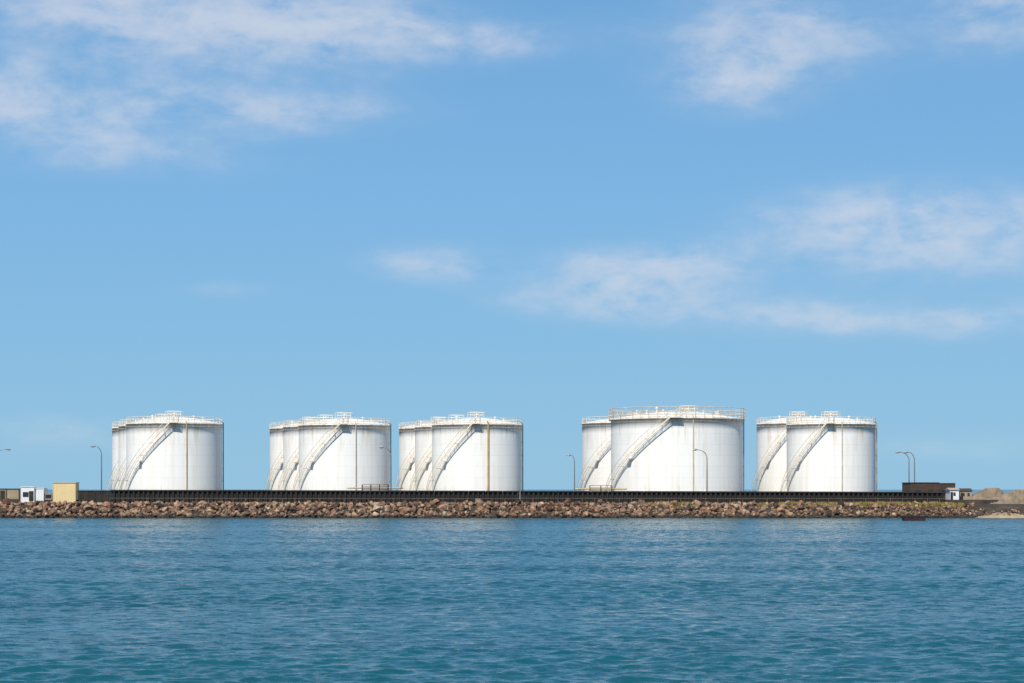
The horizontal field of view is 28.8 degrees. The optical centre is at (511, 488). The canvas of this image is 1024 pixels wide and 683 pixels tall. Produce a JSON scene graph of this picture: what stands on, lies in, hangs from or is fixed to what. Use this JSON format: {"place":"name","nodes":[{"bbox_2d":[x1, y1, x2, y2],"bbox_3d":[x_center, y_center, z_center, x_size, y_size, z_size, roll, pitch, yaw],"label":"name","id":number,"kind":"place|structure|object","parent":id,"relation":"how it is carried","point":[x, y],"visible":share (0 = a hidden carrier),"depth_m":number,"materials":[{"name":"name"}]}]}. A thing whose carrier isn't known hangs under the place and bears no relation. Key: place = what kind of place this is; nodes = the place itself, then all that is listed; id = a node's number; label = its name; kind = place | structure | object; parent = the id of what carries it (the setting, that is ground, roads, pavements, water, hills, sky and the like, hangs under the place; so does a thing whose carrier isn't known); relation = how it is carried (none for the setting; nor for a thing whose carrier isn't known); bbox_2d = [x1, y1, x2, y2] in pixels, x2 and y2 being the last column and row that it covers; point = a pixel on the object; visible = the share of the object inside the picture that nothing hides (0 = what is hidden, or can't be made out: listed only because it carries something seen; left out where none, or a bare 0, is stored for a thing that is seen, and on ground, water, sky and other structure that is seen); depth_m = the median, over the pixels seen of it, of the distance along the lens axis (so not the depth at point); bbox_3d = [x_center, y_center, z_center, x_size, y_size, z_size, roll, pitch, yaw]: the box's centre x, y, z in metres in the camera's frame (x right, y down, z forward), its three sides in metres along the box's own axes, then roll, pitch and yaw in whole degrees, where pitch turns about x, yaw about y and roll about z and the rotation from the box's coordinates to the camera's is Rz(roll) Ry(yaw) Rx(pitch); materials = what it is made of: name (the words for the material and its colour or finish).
{"place":"outdoors","nodes":[
{"label":"outdoors","id":0,"kind":"place"},
{"bbox_2d":[0,490,1023,682],"bbox_3d":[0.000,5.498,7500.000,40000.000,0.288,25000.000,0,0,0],"label":"water","id":1,"kind":"structure","parent":0,"point":[499,600],"depth_m":98.00,"materials":[{"name":"blue liquid"}]},
{"bbox_2d":[901,513,925,520],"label":"mooring raft","id":2,"kind":"object","parent":1,"relation":"on","point":[913,518],"visible":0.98,"depth_m":344.93,"materials":[{"name":"red paint"}]},
{"bbox_2d":[0,499,1023,517],"bbox_3d":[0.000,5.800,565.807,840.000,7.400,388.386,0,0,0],"label":"ground","id":3,"kind":"structure","parent":0,"point":[987,506],"depth_m":381.90,"materials":[{"name":"brown stone"}]},
{"bbox_2d":[2,498,10,504],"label":"boulder","id":4,"kind":"object","parent":3,"relation":"on","point":[7,501],"visible":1,"depth_m":383.63,"materials":[{"name":"brown stone"}]},
{"bbox_2d":[0,489,20,498],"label":"building","id":5,"kind":"structure","parent":3,"relation":"on","point":[10,493],"depth_m":400.00,"materials":[{"name":"concrete"}]},
{"bbox_2d":[0,490,4,498],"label":"door","id":6,"kind":"structure","parent":5,"relation":"in","point":[2,492],"depth_m":399.88,"materials":[{"name":"concrete"}]},
{"bbox_2d":[20,486,36,501],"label":"portable cabin","id":7,"kind":"object","parent":3,"relation":"on","point":[27,493],"visible":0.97,"depth_m":388.96,"materials":[{"name":"white paint"}]},
{"bbox_2d":[23,492,28,496],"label":"window","id":8,"kind":"structure","parent":7,"relation":"in","point":[25,494],"depth_m":388.91,"materials":[{"name":"black glass"}]},
{"bbox_2d":[29,491,33,500],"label":"door","id":9,"kind":"structure","parent":7,"relation":"in","point":[31,493],"depth_m":388.91,"materials":[{"name":"metal"}]},
{"bbox_2d":[34,488,46,500],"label":"portable cabin","id":10,"kind":"object","parent":3,"relation":"on","point":[40,494],"visible":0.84,"depth_m":389.50,"materials":[{"name":"white paint"}]},
{"bbox_2d":[45,489,52,499],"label":"generator unit","id":11,"kind":"object","parent":3,"relation":"on","point":[48,496],"visible":1,"depth_m":389.80,"materials":[{"name":"metal"}]},
{"bbox_2d":[52,482,79,502],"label":"site cabin","id":12,"kind":"object","parent":3,"relation":"on","point":[64,491],"visible":0.85,"depth_m":388.60,"materials":[{"name":"beige paint"}]},
{"bbox_2d":[75,506,83,512],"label":"boulder","id":13,"kind":"object","parent":3,"relation":"on","point":[78,508],"visible":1,"depth_m":380.73,"materials":[{"name":"brown stone"}]},
{"bbox_2d":[77,490,110,502],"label":"wall","id":14,"kind":"structure","parent":3,"relation":"on","point":[99,496],"depth_m":388.60,"materials":[{"name":"concrete"}]},
{"bbox_2d":[91,445,101,489],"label":"street lamp","id":15,"kind":"object","parent":3,"relation":"on","point":[92,446],"visible":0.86,"depth_m":395.89,"materials":[{"name":"metal"}]},
{"bbox_2d":[103,501,110,507],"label":"boulder","id":16,"kind":"object","parent":3,"relation":"on","point":[106,504],"visible":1,"depth_m":382.41,"materials":[{"name":"brown stone"}]},
{"bbox_2d":[107,417,157,489],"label":"storage tank","id":17,"kind":"object","parent":3,"relation":"on","point":[115,451],"visible":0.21,"depth_m":462.44,"materials":[{"name":"white metal"}]},
{"bbox_2d":[113,414,208,489],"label":"storage tank","id":18,"kind":"object","parent":3,"relation":"on","point":[122,450],"visible":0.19,"depth_m":438.31,"materials":[{"name":"white metal"}]},
{"bbox_2d":[120,411,223,489],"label":"storage tank","id":19,"kind":"object","parent":3,"relation":"on","point":[175,452],"visible":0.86,"depth_m":411.44,"materials":[{"name":"white metal"}]},
{"bbox_2d":[186,513,192,517],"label":"boulder","id":20,"kind":"object","parent":3,"relation":"on","point":[189,515],"visible":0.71,"depth_m":377.62,"materials":[{"name":"beige stone"}]},
{"bbox_2d":[264,417,318,489],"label":"storage tank","id":21,"kind":"object","parent":3,"relation":"on","point":[276,453],"visible":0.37,"depth_m":461.84,"materials":[{"name":"white metal"}]},
{"bbox_2d":[290,506,296,511],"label":"boulder","id":22,"kind":"object","parent":3,"relation":"on","point":[293,508],"visible":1,"depth_m":380.86,"materials":[{"name":"brown stone"}]},
{"bbox_2d":[278,415,334,489],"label":"storage tank","id":23,"kind":"object","parent":3,"relation":"on","point":[290,451],"visible":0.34,"depth_m":437.85,"materials":[{"name":"white metal"}]},
{"bbox_2d":[111,490,519,503],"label":"sea wall","id":24,"kind":"structure","parent":3,"relation":"on","point":[267,496],"depth_m":388.31,"materials":[{"name":"metal"}]},
{"bbox_2d":[293,412,390,491],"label":"storage tank","id":25,"kind":"object","parent":3,"relation":"on","point":[344,452],"visible":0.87,"depth_m":411.79,"materials":[{"name":"white metal"}]},
{"bbox_2d":[351,512,358,517],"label":"boulder","id":26,"kind":"object","parent":3,"relation":"on","point":[354,515],"visible":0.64,"depth_m":378.27,"materials":[{"name":"beige stone"}]},
{"bbox_2d":[347,484,402,489],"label":"pipe rack","id":27,"kind":"object","parent":3,"relation":"on","point":[375,488],"visible":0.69,"depth_m":402.10,"materials":[{"name":"metal"}]},
{"bbox_2d":[372,512,379,517],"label":"boulder","id":28,"kind":"object","parent":3,"relation":"on","point":[375,515],"visible":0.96,"depth_m":378.29,"materials":[{"name":"beige stone"}]},
{"bbox_2d":[373,505,380,510],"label":"boulder","id":29,"kind":"object","parent":3,"relation":"on","point":[375,507],"visible":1,"depth_m":381.25,"materials":[{"name":"beige stone"}]},
{"bbox_2d":[379,446,391,489],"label":"street lamp","id":30,"kind":"object","parent":3,"relation":"on","point":[380,447],"visible":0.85,"depth_m":396.94,"materials":[{"name":"metal"}]},
{"bbox_2d":[399,508,407,515],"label":"boulder","id":31,"kind":"object","parent":3,"relation":"on","point":[403,511],"visible":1,"depth_m":379.40,"materials":[{"name":"brown stone"}]},
{"bbox_2d":[394,417,447,491],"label":"storage tank","id":32,"kind":"object","parent":3,"relation":"on","point":[406,453],"visible":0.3,"depth_m":462.09,"materials":[{"name":"white metal"}]},
{"bbox_2d":[409,415,465,489],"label":"storage tank","id":33,"kind":"object","parent":3,"relation":"on","point":[423,452],"visible":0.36,"depth_m":438.11,"materials":[{"name":"white metal"}]},
{"bbox_2d":[438,504,446,511],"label":"boulder","id":34,"kind":"object","parent":3,"relation":"on","point":[442,507],"visible":1,"depth_m":380.92,"materials":[{"name":"beige stone"}]},
{"bbox_2d":[426,412,522,498],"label":"storage tank","id":35,"kind":"object","parent":3,"relation":"on","point":[474,453],"visible":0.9,"depth_m":411.89,"materials":[{"name":"white metal"}]},
{"bbox_2d":[475,499,483,504],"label":"boulder","id":36,"kind":"object","parent":3,"relation":"on","point":[479,501],"visible":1,"depth_m":384.28,"materials":[{"name":"beige stone"}]},
{"bbox_2d":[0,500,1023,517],"bbox_3d":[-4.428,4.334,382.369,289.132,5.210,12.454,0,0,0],"label":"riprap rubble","id":37,"kind":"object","parent":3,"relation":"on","point":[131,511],"visible":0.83,"depth_m":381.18,"materials":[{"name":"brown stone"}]},
{"bbox_2d":[563,498,570,504],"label":"boulder","id":38,"kind":"object","parent":3,"relation":"on","point":[566,501],"visible":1,"depth_m":384.17,"materials":[{"name":"brown stone"}]},
{"bbox_2d":[567,454,574,490],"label":"street lamp","id":39,"kind":"object","parent":3,"relation":"on","point":[574,471],"visible":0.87,"depth_m":479.88,"materials":[{"name":"metal"}]},
{"bbox_2d":[582,511,588,517],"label":"boulder","id":40,"kind":"object","parent":3,"relation":"on","point":[585,514],"visible":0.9,"depth_m":378.51,"materials":[{"name":"beige stone"}]},
{"bbox_2d":[592,513,600,517],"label":"boulder","id":41,"kind":"object","parent":3,"relation":"on","point":[597,515],"visible":0.64,"depth_m":377.32,"materials":[{"name":"brown stone"}]},
{"bbox_2d":[575,485,626,490],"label":"pipe rack","id":42,"kind":"object","parent":3,"relation":"on","point":[600,489],"visible":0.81,"depth_m":404.11,"materials":[{"name":"metal"}]},
{"bbox_2d":[576,412,634,490],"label":"storage tank","id":43,"kind":"object","parent":3,"relation":"on","point":[596,451],"visible":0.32,"depth_m":448.08,"materials":[{"name":"white metal"}]},
{"bbox_2d":[637,499,644,505],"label":"boulder","id":44,"kind":"object","parent":3,"relation":"on","point":[641,502],"visible":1,"depth_m":383.94,"materials":[{"name":"stone"}]},
{"bbox_2d":[606,406,744,490],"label":"storage tank","id":45,"kind":"object","parent":3,"relation":"on","point":[650,451],"visible":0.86,"depth_m":410.02,"materials":[{"name":"white metal"}]},
{"bbox_2d":[693,500,704,505],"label":"boulder","id":46,"kind":"object","parent":3,"relation":"on","point":[695,502],"visible":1,"depth_m":383.26,"materials":[{"name":"beige stone"}]},
{"bbox_2d":[693,449,707,490],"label":"street lamp","id":47,"kind":"object","parent":3,"relation":"on","point":[706,470],"visible":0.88,"depth_m":396.94,"materials":[{"name":"metal"}]},
{"bbox_2d":[520,491,943,503],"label":"sea wall","id":48,"kind":"structure","parent":3,"relation":"on","point":[682,496],"depth_m":388.31,"materials":[{"name":"metal"}]},
{"bbox_2d":[776,507,784,512],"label":"boulder","id":49,"kind":"object","parent":3,"relation":"on","point":[781,509],"visible":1,"depth_m":380.59,"materials":[{"name":"beige stone"}]},
{"bbox_2d":[786,512,792,517],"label":"boulder","id":50,"kind":"object","parent":3,"relation":"on","point":[789,514],"visible":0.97,"depth_m":378.56,"materials":[{"name":"beige stone"}]},
{"bbox_2d":[751,411,838,490],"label":"storage tank","id":51,"kind":"object","parent":3,"relation":"on","point":[771,452],"visible":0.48,"depth_m":439.75,"materials":[{"name":"white metal"}]},
{"bbox_2d":[645,500,964,507],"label":"grass","id":52,"kind":"structure","parent":3,"relation":"on","point":[886,502],"depth_m":384.05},
{"bbox_2d":[781,411,876,491],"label":"storage tank","id":53,"kind":"object","parent":3,"relation":"on","point":[832,454],"visible":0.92,"depth_m":412.12,"materials":[{"name":"white metal"}]},
{"bbox_2d":[872,503,878,508],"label":"boulder","id":54,"kind":"object","parent":3,"relation":"on","point":[875,505],"visible":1,"depth_m":382.18,"materials":[{"name":"brown stone"}]},
{"bbox_2d":[895,451,909,481],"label":"street lamp","id":55,"kind":"object","parent":3,"relation":"on","point":[897,452],"visible":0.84,"depth_m":399.96,"materials":[{"name":"metal"}]},
{"bbox_2d":[904,451,914,481],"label":"street lamp","id":56,"kind":"object","parent":3,"relation":"on","point":[906,452],"visible":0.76,"depth_m":409.90,"materials":[{"name":"metal"}]},
{"bbox_2d":[902,482,939,491],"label":"brick building","id":57,"kind":"structure","parent":3,"relation":"on","point":[920,486],"depth_m":397.00,"materials":[{"name":"brick"}]},
{"bbox_2d":[939,483,955,498],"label":"brick building","id":58,"kind":"structure","parent":3,"relation":"on","point":[943,487],"depth_m":399.00,"materials":[{"name":"brick"}]},
{"bbox_2d":[945,488,959,499],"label":"house","id":59,"kind":"structure","parent":3,"relation":"on","point":[952,493],"depth_m":391.50,"materials":[{"name":"white paint"}]},
{"bbox_2d":[959,488,972,499],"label":"house","id":60,"kind":"structure","parent":3,"relation":"on","point":[965,493],"depth_m":393.00,"materials":[{"name":"concrete"}]},
{"bbox_2d":[972,488,1003,499],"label":"sand mound","id":61,"kind":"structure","parent":3,"relation":"on","point":[985,493],"depth_m":393.17,"materials":[{"name":"beige sand"}]},
{"bbox_2d":[986,490,1023,503],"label":"sand mound","id":62,"kind":"structure","parent":3,"relation":"on","point":[1014,497],"depth_m":389.56,"materials":[{"name":"beige sand"}]},
{"bbox_2d":[0,0,1023,489],"label":"sky","id":63,"kind":"structure","parent":0,"point":[550,215],"materials":[{"name":"blue"}]},
{"bbox_2d":[976,512,1023,517],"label":"beach","id":64,"kind":"structure","parent":0,"point":[1002,515],"depth_m":376.60,"materials":[{"name":"beige sand"}]}
]}

